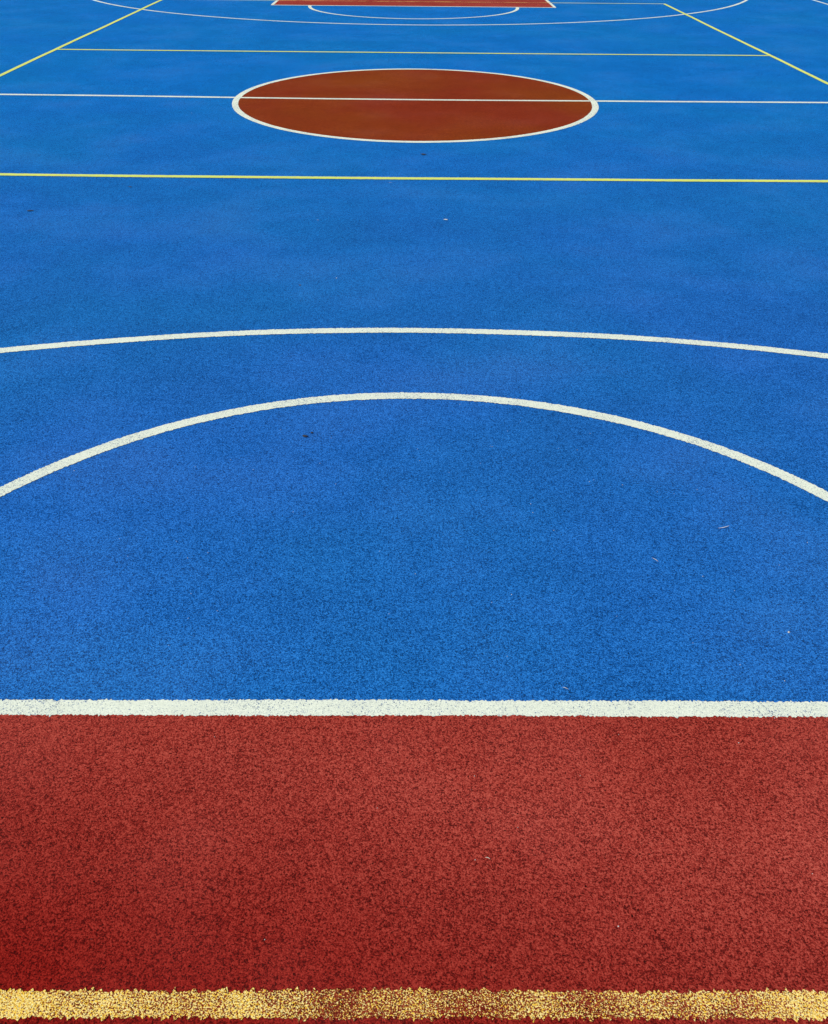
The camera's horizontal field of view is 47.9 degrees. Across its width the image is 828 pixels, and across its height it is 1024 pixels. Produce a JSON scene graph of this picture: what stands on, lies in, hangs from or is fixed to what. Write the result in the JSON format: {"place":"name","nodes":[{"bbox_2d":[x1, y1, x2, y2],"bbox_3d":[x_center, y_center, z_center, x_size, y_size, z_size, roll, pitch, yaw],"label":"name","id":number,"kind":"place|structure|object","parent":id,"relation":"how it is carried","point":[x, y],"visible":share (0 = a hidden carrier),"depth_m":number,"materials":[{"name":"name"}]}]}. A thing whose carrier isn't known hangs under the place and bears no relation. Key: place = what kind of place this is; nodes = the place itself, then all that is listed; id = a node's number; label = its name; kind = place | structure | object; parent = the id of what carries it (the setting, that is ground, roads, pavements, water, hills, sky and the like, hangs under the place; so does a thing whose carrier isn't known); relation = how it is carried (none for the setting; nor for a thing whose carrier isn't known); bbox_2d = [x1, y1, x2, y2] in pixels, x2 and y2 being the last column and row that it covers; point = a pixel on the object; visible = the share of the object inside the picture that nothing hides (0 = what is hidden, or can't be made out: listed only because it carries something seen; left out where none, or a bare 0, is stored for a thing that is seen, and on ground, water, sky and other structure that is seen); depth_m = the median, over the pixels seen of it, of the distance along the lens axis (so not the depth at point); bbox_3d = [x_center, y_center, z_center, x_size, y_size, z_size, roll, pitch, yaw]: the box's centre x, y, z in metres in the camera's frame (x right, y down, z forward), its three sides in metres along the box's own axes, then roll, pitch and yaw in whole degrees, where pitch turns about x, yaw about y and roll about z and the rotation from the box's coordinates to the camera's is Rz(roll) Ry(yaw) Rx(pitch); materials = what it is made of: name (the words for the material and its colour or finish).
{"place":"outdoors","nodes":[
{"label":"outdoors","id":0,"kind":"place"},
{"label":"ground","id":1,"kind":"structure","parent":0,"visible":0},
{"bbox_2d":[0,0,827,1023],"bbox_3d":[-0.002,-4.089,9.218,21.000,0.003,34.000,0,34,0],"label":"basketball court","id":2,"kind":"object","parent":1,"relation":"on","point":[414,666],"visible":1,"depth_m":3.17,"materials":[{"name":"blue rubber"}]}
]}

